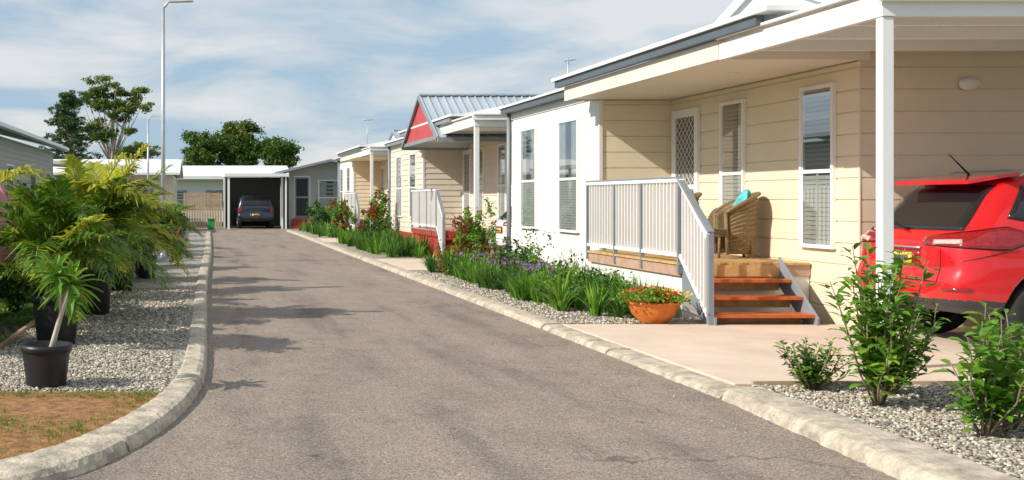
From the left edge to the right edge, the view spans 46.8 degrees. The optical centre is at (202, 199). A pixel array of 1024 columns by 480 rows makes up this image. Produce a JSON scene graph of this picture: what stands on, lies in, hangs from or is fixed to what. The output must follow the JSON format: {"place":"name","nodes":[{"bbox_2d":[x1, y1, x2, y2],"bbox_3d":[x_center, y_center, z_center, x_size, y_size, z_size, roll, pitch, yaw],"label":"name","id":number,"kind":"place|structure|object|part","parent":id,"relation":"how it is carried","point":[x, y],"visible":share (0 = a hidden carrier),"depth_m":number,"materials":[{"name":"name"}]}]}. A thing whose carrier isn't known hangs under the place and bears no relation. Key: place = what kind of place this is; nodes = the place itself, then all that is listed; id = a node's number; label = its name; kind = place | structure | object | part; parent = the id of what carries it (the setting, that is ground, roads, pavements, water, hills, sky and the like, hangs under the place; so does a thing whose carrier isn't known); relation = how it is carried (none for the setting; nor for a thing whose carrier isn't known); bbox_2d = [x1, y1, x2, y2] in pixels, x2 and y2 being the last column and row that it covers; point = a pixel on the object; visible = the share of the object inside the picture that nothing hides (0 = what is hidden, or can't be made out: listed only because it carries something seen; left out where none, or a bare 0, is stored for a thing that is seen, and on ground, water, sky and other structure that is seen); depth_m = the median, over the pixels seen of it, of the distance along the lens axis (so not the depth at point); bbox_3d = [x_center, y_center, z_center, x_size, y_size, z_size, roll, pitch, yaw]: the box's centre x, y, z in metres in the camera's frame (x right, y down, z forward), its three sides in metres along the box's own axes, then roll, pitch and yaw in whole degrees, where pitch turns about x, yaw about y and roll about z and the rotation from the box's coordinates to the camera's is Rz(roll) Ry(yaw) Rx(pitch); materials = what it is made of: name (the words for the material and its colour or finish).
{"place":"outdoors","nodes":[
{"label":"outdoors","id":0,"kind":"place"},
{"bbox_2d":[0,264,106,342],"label":"lawn","id":1,"kind":"structure","parent":0,"point":[4,320],"depth_m":13.89,"materials":[{"name":"green plant"}]},
{"bbox_2d":[0,183,18,334],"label":"potted plant","id":2,"kind":"object","parent":1,"relation":"on","point":[9,329],"visible":0.47,"depth_m":11.95,"materials":[{"name":"green plant"}]},
{"bbox_2d":[0,242,31,273],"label":"palm","id":3,"kind":"object","parent":1,"relation":"on","point":[3,264],"visible":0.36,"depth_m":10.96,"materials":[{"name":"green plant"}]},
{"bbox_2d":[0,284,34,337],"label":"lawn grass","id":4,"kind":"structure","parent":1,"relation":"on","point":[21,313],"depth_m":13.73,"materials":[{"name":"green plant"}]},
{"bbox_2d":[0,265,38,313],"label":"hedge shrub","id":5,"kind":"object","parent":1,"relation":"on","point":[10,290],"visible":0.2,"depth_m":14.01,"materials":[{"name":"green plant"}]},
{"bbox_2d":[4,180,34,188],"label":"hedge shrub","id":6,"kind":"object","parent":1,"relation":"on","point":[23,184],"visible":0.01,"depth_m":23.57,"materials":[{"name":"green plant"}]},
{"bbox_2d":[0,121,68,188],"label":"grey cottage","id":7,"kind":"structure","parent":1,"relation":"on","point":[14,154],"depth_m":39.62,"materials":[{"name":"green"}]},
{"bbox_2d":[5,164,13,188],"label":"window","id":8,"kind":"structure","parent":7,"relation":"in","point":[6,165],"depth_m":36.69,"materials":[{"name":"grey glass"}]},
{"bbox_2d":[29,171,35,187],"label":"window","id":9,"kind":"structure","parent":7,"relation":"in","point":[30,177],"depth_m":41.41,"materials":[{"name":"grey glass"}]},
{"bbox_2d":[0,163,92,292],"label":"palm","id":10,"kind":"object","parent":1,"relation":"on","point":[19,170],"visible":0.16,"depth_m":12.67,"materials":[{"name":"green plant"}]},
{"bbox_2d":[1,170,155,292],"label":"palm","id":11,"kind":"object","parent":1,"relation":"on","point":[22,186],"visible":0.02,"depth_m":16.02,"materials":[{"name":"green plant"}]},
{"bbox_2d":[53,160,127,181],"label":"white carport","id":12,"kind":"object","parent":1,"relation":"on","point":[56,164],"visible":0.1,"depth_m":50.87,"materials":[{"name":"paint"}]},
{"bbox_2d":[147,115,160,192],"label":"street lamp","id":13,"kind":"object","parent":1,"relation":"on","point":[148,147],"visible":0.53,"depth_m":49.96,"materials":[{"name":"metal"}]},
{"bbox_2d":[0,392,160,458],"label":"mulch bed","id":14,"kind":"object","parent":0,"point":[62,408],"depth_m":7.51,"materials":[{"name":"soil"}]},
{"bbox_2d":[0,387,157,454],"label":"grass tufts","id":15,"kind":"object","parent":14,"relation":"on","point":[79,423],"visible":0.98,"depth_m":7.33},
{"bbox_2d":[0,231,205,391],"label":"gravel bed","id":16,"kind":"object","parent":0,"point":[180,278],"visible":0.16,"depth_m":18.23,"materials":[{"name":"grey gravel"}]},
{"bbox_2d":[0,267,106,348],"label":"timber edging","id":17,"kind":"object","parent":16,"relation":"on","point":[9,339],"visible":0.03,"depth_m":11.71,"materials":[{"name":"brown wood"}]},
{"bbox_2d":[20,252,105,389],"bbox_3d":[-1.093,0.927,8.570,0.643,1.046,0.489,0,0,27],"label":"yucca","id":18,"kind":"object","parent":16,"relation":"on","point":[46,363],"visible":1,"depth_m":8.49,"materials":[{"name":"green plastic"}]},
{"bbox_2d":[0,174,133,343],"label":"potted palm","id":19,"kind":"object","parent":16,"relation":"on","point":[51,221],"visible":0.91,"depth_m":10.90,"materials":[{"name":"green plant"}]},
{"bbox_2d":[20,143,189,315],"bbox_3d":[-1.292,0.375,13.893,2.280,2.150,2.707,0,0,0],"label":"potted palm","id":20,"kind":"object","parent":16,"relation":"on","point":[106,191],"visible":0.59,"depth_m":13.76,"materials":[{"name":"green plant"}]},
{"bbox_2d":[83,236,167,276],"bbox_3d":[-2.070,0.645,19.295,2.875,1.937,2.753,0,0,-21],"label":"palm","id":21,"kind":"object","parent":16,"relation":"on","point":[128,252],"visible":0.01,"depth_m":19.28,"materials":[{"name":"green plant"}]},
{"bbox_2d":[107,164,193,290],"bbox_3d":[-1.099,0.436,17.672,2.478,2.027,2.140,0,0,-34],"label":"potted palm","id":22,"kind":"object","parent":16,"relation":"on","point":[118,287],"visible":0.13,"depth_m":17.61,"materials":[{"name":"green plant"}]},
{"bbox_2d":[127,193,192,259],"bbox_3d":[-1.481,0.657,23.451,2.401,1.601,2.373,0,0,-41],"label":"palm","id":23,"kind":"object","parent":16,"relation":"on","point":[171,230],"visible":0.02,"depth_m":23.24,"materials":[{"name":"green plant"}]},
{"bbox_2d":[142,193,189,243],"bbox_3d":[-1.444,0.628,33.484,2.059,1.655,2.004,0,0,35],"label":"palm","id":24,"kind":"object","parent":16,"relation":"on","point":[172,218],"visible":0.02,"depth_m":33.28,"materials":[{"name":"green plant"}]},
{"bbox_2d":[129,201,203,278],"bbox_3d":[-0.824,0.683,20.281,1.788,1.534,1.632,0,0,25],"label":"potted palm","id":25,"kind":"object","parent":16,"relation":"on","point":[141,273],"visible":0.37,"depth_m":20.22,"materials":[{"name":"green plant"}]},
{"bbox_2d":[158,0,192,260],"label":"street lamp","id":26,"kind":"object","parent":16,"relation":"on","point":[163,256],"visible":0.81,"depth_m":25.96,"materials":[{"name":"metal"}]},
{"bbox_2d":[167,237,188,265],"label":"shrub","id":27,"kind":"object","parent":16,"relation":"on","point":[172,259],"visible":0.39,"depth_m":24.10,"materials":[{"name":"green plant"}]},
{"bbox_2d":[169,221,188,250],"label":"red flowering shrub","id":28,"kind":"object","parent":16,"relation":"on","point":[179,232],"visible":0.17,"depth_m":30.80,"materials":[{"name":"green plant"}]},
{"bbox_2d":[170,205,189,231],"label":"hedge shrub","id":29,"kind":"object","parent":16,"relation":"on","point":[181,214],"visible":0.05,"depth_m":47.90,"materials":[{"name":"green plant"}]},
{"bbox_2d":[0,272,1023,479],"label":"pebbles","id":30,"kind":"object","parent":16,"relation":"on","point":[112,358],"visible":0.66,"depth_m":9.05,"materials":[{"name":"grey gravel"}]},
{"bbox_2d":[0,0,733,167],"label":"sky","id":31,"kind":"structure","parent":0,"point":[309,72],"materials":[{"name":"blue"}]},
{"bbox_2d":[63,227,897,479],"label":"road","id":32,"kind":"structure","parent":0,"point":[354,368],"depth_m":8.19,"materials":[{"name":"grey asphalt"}]},
{"bbox_2d":[0,231,211,479],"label":"kerb","id":33,"kind":"structure","parent":32,"relation":"on","point":[134,429],"depth_m":6.94,"materials":[{"name":"concrete"}]},
{"bbox_2d":[183,192,221,227],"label":"timber fence","id":34,"kind":"object","parent":32,"relation":"on","point":[204,209],"visible":0.79,"depth_m":55.60,"materials":[{"name":"beige wood"}]},
{"bbox_2d":[207,218,214,228],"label":"green bin","id":35,"kind":"object","parent":32,"relation":"on","point":[211,223],"visible":1,"depth_m":54.40,"materials":[{"name":"plastic"}]},
{"bbox_2d":[233,192,273,227],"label":"dark blue suv","id":36,"kind":"object","parent":32,"relation":"on","point":[255,207],"visible":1,"depth_m":56.46,"materials":[{"name":"paint"}]},
{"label":"rear window","id":37,"kind":"part","parent":36,"relation":"part of","materials":[{"name":"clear glass"}]},
{"bbox_2d":[222,173,288,228],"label":"carport","id":38,"kind":"object","parent":32,"relation":"on","point":[236,186],"visible":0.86,"depth_m":61.27,"materials":[{"name":"white paint"}]},
{"bbox_2d":[722,387,1018,479],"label":"kerb","id":39,"kind":"structure","parent":32,"relation":"on","point":[894,455],"depth_m":6.53,"materials":[{"name":"concrete"}]},
{"bbox_2d":[188,222,803,323],"bbox_3d":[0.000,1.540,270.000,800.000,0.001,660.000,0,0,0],"label":"ground","id":40,"kind":"structure","parent":0,"point":[263,226],"depth_m":62.59,"materials":[{"name":"grey concrete"}]},
{"bbox_2d":[38,90,103,158],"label":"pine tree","id":41,"kind":"object","parent":40,"relation":"on","point":[63,120],"visible":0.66,"depth_m":84.56,"materials":[{"name":"green plant"}]},
{"bbox_2d":[76,74,154,158],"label":"eucalyptus tree","id":42,"kind":"object","parent":40,"relation":"on","point":[101,103],"visible":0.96,"depth_m":89.60,"materials":[{"name":"green plant"}]},
{"bbox_2d":[53,159,182,209],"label":"beige cottage","id":43,"kind":"structure","parent":40,"relation":"on","point":[174,171],"depth_m":60.72,"materials":[{"name":"white paint"}]},
{"bbox_2d":[116,141,160,158],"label":"eucalyptus tree","id":44,"kind":"object","parent":40,"relation":"on","point":[128,149],"visible":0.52,"depth_m":87.41,"materials":[{"name":"green plant"}]},
{"bbox_2d":[177,179,222,221],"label":"walls","id":45,"kind":"structure","parent":40,"relation":"on","point":[198,186],"depth_m":73.99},
{"bbox_2d":[177,190,187,207],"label":"window","id":46,"kind":"structure","parent":45,"relation":"attached to","point":[185,191],"depth_m":73.97,"materials":[{"name":"white paint"}]},
{"bbox_2d":[205,190,222,208],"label":"window","id":47,"kind":"structure","parent":45,"relation":"attached to","point":[219,191],"depth_m":73.97,"materials":[{"name":"white paint"}]},
{"bbox_2d":[182,166,288,178],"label":"long building roof","id":48,"kind":"structure","parent":45,"relation":"on","point":[203,172],"depth_m":76.17,"materials":[{"name":"metal"}]},
{"bbox_2d":[178,129,222,165],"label":"leafy tree","id":49,"kind":"object","parent":40,"relation":"on","point":[200,151],"visible":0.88,"depth_m":99.26,"materials":[{"name":"green plant"}]},
{"bbox_2d":[208,118,265,165],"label":"leafy tree","id":50,"kind":"object","parent":40,"relation":"on","point":[236,140],"visible":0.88,"depth_m":99.87,"materials":[{"name":"green plant"}]},
{"bbox_2d":[254,135,304,168],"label":"leafy tree","id":51,"kind":"object","parent":40,"relation":"on","point":[275,152],"visible":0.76,"depth_m":97.89,"materials":[{"name":"green plant"}]},
{"bbox_2d":[274,159,337,228],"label":"sage cottage","id":52,"kind":"structure","parent":40,"relation":"on","point":[307,183],"depth_m":57.18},
{"bbox_2d":[292,176,312,228],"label":"door","id":53,"kind":"structure","parent":52,"relation":"in","point":[301,184],"depth_m":57.13,"materials":[{"name":"white paint"}]},
{"bbox_2d":[318,180,337,210],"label":"window","id":54,"kind":"structure","parent":52,"relation":"in","point":[322,198],"depth_m":57.17,"materials":[{"name":"white paint"}]},
{"bbox_2d":[287,230,561,328],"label":"kerb","id":55,"kind":"structure","parent":40,"relation":"on","point":[537,321],"depth_m":17.55,"materials":[{"name":"concrete"}]},
{"bbox_2d":[293,230,1023,479],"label":"gravel bed","id":56,"kind":"object","parent":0,"point":[675,320],"visible":0.19,"depth_m":13.16,"materials":[{"name":"grey gravel"}]},
{"bbox_2d":[305,195,334,226],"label":"shrub","id":57,"kind":"object","parent":56,"relation":"on","point":[322,215],"visible":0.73,"depth_m":47.79,"materials":[{"name":"green plant"}]},
{"bbox_2d":[326,197,357,232],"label":"red tipped shrub","id":58,"kind":"object","parent":56,"relation":"on","point":[340,212],"visible":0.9,"depth_m":41.70,"materials":[{"name":"green plant"}]},
{"bbox_2d":[296,218,431,257],"bbox_3d":[5.041,1.064,39.135,2.442,0.772,24.200,0,0,0],"label":"strap leaf border","id":59,"kind":"object","parent":56,"relation":"on","point":[393,245],"visible":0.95,"depth_m":30.03,"materials":[{"name":"green plant"}]},
{"bbox_2d":[334,119,404,230],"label":"white cottage","id":60,"kind":"structure","parent":56,"relation":"on","point":[362,173],"depth_m":45.98,"materials":[{"name":"paint"}]},
{"bbox_2d":[340,168,343,203],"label":"window","id":61,"kind":"structure","parent":60,"relation":"in","point":[341,170],"depth_m":49.81,"materials":[{"name":"white paint"}]},
{"bbox_2d":[346,167,350,191],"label":"window","id":62,"kind":"structure","parent":60,"relation":"in","point":[347,190],"depth_m":47.62,"materials":[{"name":"white glass"}]},
{"bbox_2d":[380,165,384,216],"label":"screen door","id":63,"kind":"structure","parent":60,"relation":"in","point":[382,168],"depth_m":45.43,"materials":[{"name":"white paint"}]},
{"bbox_2d":[387,165,387,209],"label":"window","id":64,"kind":"structure","parent":60,"relation":"in","point":[387,165],"depth_m":44.23,"materials":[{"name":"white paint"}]},
{"bbox_2d":[360,218,390,245],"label":"shrub","id":65,"kind":"object","parent":56,"relation":"on","point":[375,227],"visible":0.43,"depth_m":31.30,"materials":[{"name":"green plant"}]},
{"bbox_2d":[355,183,397,234],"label":"red tipped shrub","id":66,"kind":"object","parent":56,"relation":"on","point":[373,211],"visible":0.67,"depth_m":35.40,"materials":[{"name":"green plant"}]},
{"bbox_2d":[420,250,434,266],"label":"spiky plant","id":67,"kind":"object","parent":56,"relation":"on","point":[433,255],"visible":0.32,"depth_m":22.27,"materials":[{"name":"green plant"}]},
{"bbox_2d":[427,243,455,272],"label":"spiky plant","id":68,"kind":"object","parent":56,"relation":"on","point":[449,252],"visible":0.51,"depth_m":21.41,"materials":[{"name":"green plant"}]},
{"bbox_2d":[440,253,476,279],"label":"spiky plant","id":69,"kind":"object","parent":56,"relation":"on","point":[464,262],"visible":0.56,"depth_m":19.82,"materials":[{"name":"green plant"}]},
{"bbox_2d":[383,94,540,258],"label":"gabled cottage","id":70,"kind":"structure","parent":56,"relation":"on","point":[447,156],"depth_m":28.79,"materials":[{"name":"white paint"}]},
{"bbox_2d":[395,156,402,216],"bbox_3d":[6.239,-0.400,35.275,0.058,1.930,1.040,0,0,0],"label":"window","id":71,"kind":"structure","parent":70,"relation":"in","point":[398,193],"depth_m":35.33,"materials":[{"name":"white paint"}]},
{"bbox_2d":[409,152,416,217],"bbox_3d":[6.239,-0.400,32.955,0.058,1.930,1.040,0,0,0],"label":"window","id":72,"kind":"structure","parent":70,"relation":"in","point":[411,186],"depth_m":33.19,"materials":[{"name":"white paint"}]},
{"bbox_2d":[462,149,471,224],"bbox_3d":[7.374,-0.305,30.950,0.048,2.130,0.900,0,0,0],"label":"screen door","id":73,"kind":"structure","parent":70,"relation":"in","point":[466,154],"depth_m":30.98,"materials":[{"name":"white paint"}]},
{"bbox_2d":[479,147,484,219],"bbox_3d":[7.369,-0.410,29.450,0.058,1.910,0.690,0,0,0],"label":"window","id":74,"kind":"structure","parent":70,"relation":"in","point":[481,185],"depth_m":29.14,"materials":[{"name":"white paint"}]},
{"bbox_2d":[497,143,506,218],"bbox_3d":[7.369,-0.390,27.320,0.058,1.950,0.730,0,0,0],"label":"window","id":75,"kind":"structure","parent":70,"relation":"in","point":[501,192],"depth_m":27.39,"materials":[{"name":"white glass"}]},
{"bbox_2d":[449,197,498,258],"bbox_3d":[5.551,0.712,22.708,0.964,1.533,1.083,0,0,0],"label":"round shrub","id":76,"kind":"object","parent":56,"relation":"on","point":[468,232],"visible":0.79,"depth_m":22.62,"materials":[{"name":"green plant"}]},
{"bbox_2d":[492,228,554,269],"bbox_3d":[5.471,0.968,19.096,0.968,0.984,1.302,0,0,0],"label":"shrub","id":77,"kind":"object","parent":56,"relation":"on","point":[524,251],"visible":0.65,"depth_m":18.89,"materials":[{"name":"green plant"}]},
{"bbox_2d":[420,248,666,317],"bbox_3d":[5.169,1.136,17.912,2.396,0.628,9.506,0,0,0],"label":"strap leaf border","id":78,"kind":"object","parent":56,"relation":"on","point":[522,288],"visible":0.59,"depth_m":15.85,"materials":[{"name":"green plant"}]},
{"bbox_2d":[458,251,555,275],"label":"purple flowers","id":79,"kind":"object","parent":78,"relation":"on","point":[525,265],"visible":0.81,"depth_m":17.83,"materials":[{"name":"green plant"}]},
{"bbox_2d":[430,241,670,314],"bbox_3d":[5.533,1.120,18.134,2.347,0.720,9.190,0,0,0],"label":"ground cover","id":80,"kind":"object","parent":56,"relation":"on","point":[563,275],"visible":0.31,"depth_m":16.70,"materials":[{"name":"leaf"},{"name":"dark leaf"},{"name":"purple petal"}]},
{"bbox_2d":[534,266,589,310],"bbox_3d":[4.630,1.151,14.235,0.848,0.599,0.897,0,0,10],"label":"spiky plant","id":81,"kind":"object","parent":56,"relation":"on","point":[559,302],"visible":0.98,"depth_m":14.25,"materials":[{"name":"green plant"}]},
{"bbox_2d":[579,280,615,316],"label":"spiky plant","id":82,"kind":"object","parent":56,"relation":"on","point":[594,306],"visible":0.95,"depth_m":13.65,"materials":[{"name":"green plant"}]},
{"bbox_2d":[607,285,692,323],"bbox_3d":[5.235,1.220,13.088,0.989,0.450,1.064,0,0,0],"label":"flower pot","id":83,"kind":"object","parent":56,"relation":"on","point":[656,304],"visible":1,"depth_m":12.80,"materials":[{"name":"ceramic"}]},
{"bbox_2d":[498,0,1023,326],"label":"cream cottage","id":84,"kind":"structure","parent":56,"relation":"on","point":[822,126],"depth_m":13.42,"materials":[{"name":"paint"}]},
{"bbox_2d":[519,126,537,228],"bbox_3d":[6.239,-0.400,21.275,0.058,1.930,1.040,0,0,0],"label":"window","id":85,"kind":"structure","parent":84,"relation":"in","point":[528,137],"depth_m":21.27,"materials":[{"name":"white glass"}]},
{"bbox_2d":[557,117,579,232],"bbox_3d":[6.239,-0.400,18.955,0.058,1.930,1.040,0,0,0],"label":"window","id":86,"kind":"structure","parent":84,"relation":"in","point":[568,130],"depth_m":18.95,"materials":[{"name":"white glass"}]},
{"bbox_2d":[671,107,699,205],"bbox_3d":[7.374,-0.305,16.950,0.048,2.130,0.900,0,0,0],"label":"screen door","id":87,"kind":"structure","parent":84,"relation":"in","point":[685,124],"depth_m":16.89,"materials":[{"name":"white paint"}]},
{"bbox_2d":[691,191,701,203],"bbox_3d":[6.778,0.309,15.848,0.650,0.925,0.706,0,0,5],"label":"wicker chair","id":88,"kind":"object","parent":84,"relation":"on","point":[697,195],"visible":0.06,"depth_m":15.66,"materials":[{"name":"brown wicker"}]},
{"bbox_2d":[719,99,745,206],"bbox_3d":[7.369,-0.410,15.450,0.058,1.910,0.690,0,0,0],"label":"window","id":89,"kind":"structure","parent":84,"relation":"in","point":[732,114],"depth_m":15.48,"materials":[{"name":"white glass"}]},
{"bbox_2d":[713,188,760,258],"bbox_3d":[7.007,0.309,14.644,0.650,0.925,0.706,0,0,12],"label":"wicker chair","id":90,"kind":"object","parent":84,"relation":"on","point":[734,224],"visible":0.99,"depth_m":14.39,"materials":[{"name":"brown wicker"}]},
{"bbox_2d":[799,82,835,248],"bbox_3d":[7.369,-0.390,13.320,0.058,1.950,0.730,0,0,0],"label":"window","id":91,"kind":"structure","parent":84,"relation":"in","point":[817,103],"depth_m":13.31,"materials":[{"name":"grey glass"}]},
{"bbox_2d":[772,337,853,390],"bbox_3d":[4.632,1.251,8.409,0.587,0.410,0.496,0,0,0],"label":"shrub","id":92,"kind":"object","parent":56,"relation":"on","point":[808,372],"visible":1,"depth_m":8.38,"materials":[{"name":"green plant"}]},
{"bbox_2d":[751,381,975,385],"bbox_3d":[8.140,1.458,8.640,7.720,0.085,0.030,0,0,0],"label":"timber edging","id":93,"kind":"object","parent":56,"relation":"on","point":[836,383],"visible":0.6,"depth_m":8.62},
{"bbox_2d":[820,242,940,405],"bbox_3d":[4.733,0.880,7.766,0.758,1.150,0.674,0,0,-25],"label":"leafy shrub","id":94,"kind":"object","parent":56,"relation":"on","point":[879,357],"visible":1,"depth_m":7.67,"materials":[{"name":"green plant"}]},
{"bbox_2d":[851,302,950,394],"bbox_3d":[5.182,1.105,8.231,0.592,0.701,0.542,0,0,-16],"label":"leafy shrub","id":95,"kind":"object","parent":56,"relation":"on","point":[926,341],"visible":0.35,"depth_m":8.15,"materials":[{"name":"green plant"}]},
{"bbox_2d":[928,316,1023,437],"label":"leafy shrub","id":96,"kind":"object","parent":56,"relation":"on","point":[988,392],"visible":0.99,"depth_m":6.68,"materials":[{"name":"green plant"}]},
{"bbox_2d":[954,301,1023,430],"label":"leafy shrub","id":97,"kind":"object","parent":56,"relation":"on","point":[1002,359],"visible":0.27,"depth_m":6.92,"materials":[{"name":"green plant"}]},
{"bbox_2d":[990,309,1023,405],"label":"leafy shrub","id":98,"kind":"object","parent":56,"relation":"on","point":[1013,333],"visible":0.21,"depth_m":7.48,"materials":[{"name":"green plant"}]},
{"bbox_2d":[316,238,1023,385],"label":"driveway","id":99,"kind":"structure","parent":0,"point":[740,354],"depth_m":10.93,"materials":[{"name":"concrete"}]},
{"bbox_2d":[490,200,511,248],"bbox_3d":[8.829,0.606,24.900,4.459,1.668,2.004,0,0,0],"label":"white hatchback","id":100,"kind":"object","parent":99,"relation":"on","point":[500,222],"visible":0.09,"depth_m":24.76,"materials":[{"name":"paint"}]},
{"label":"rear window","id":101,"kind":"part","parent":100,"relation":"part of","materials":[{"name":"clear glass"}]},
{"bbox_2d":[542,324,737,398],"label":"kerb","id":102,"kind":"structure","parent":99,"relation":"on","point":[713,387],"depth_m":9.94,"materials":[{"name":"concrete"}]},
{"bbox_2d":[857,154,1023,347],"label":"red suv","id":103,"kind":"object","parent":99,"relation":"on","point":[965,232],"visible":0.77,"depth_m":10.60,"materials":[{"name":"paint"}]},
{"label":"rear window","id":104,"kind":"part","parent":103,"relation":"part of","materials":[{"name":"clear glass"}]},
{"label":"side window","id":105,"kind":"part","parent":103,"relation":"part of","materials":[{"name":"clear glass"}]}
]}

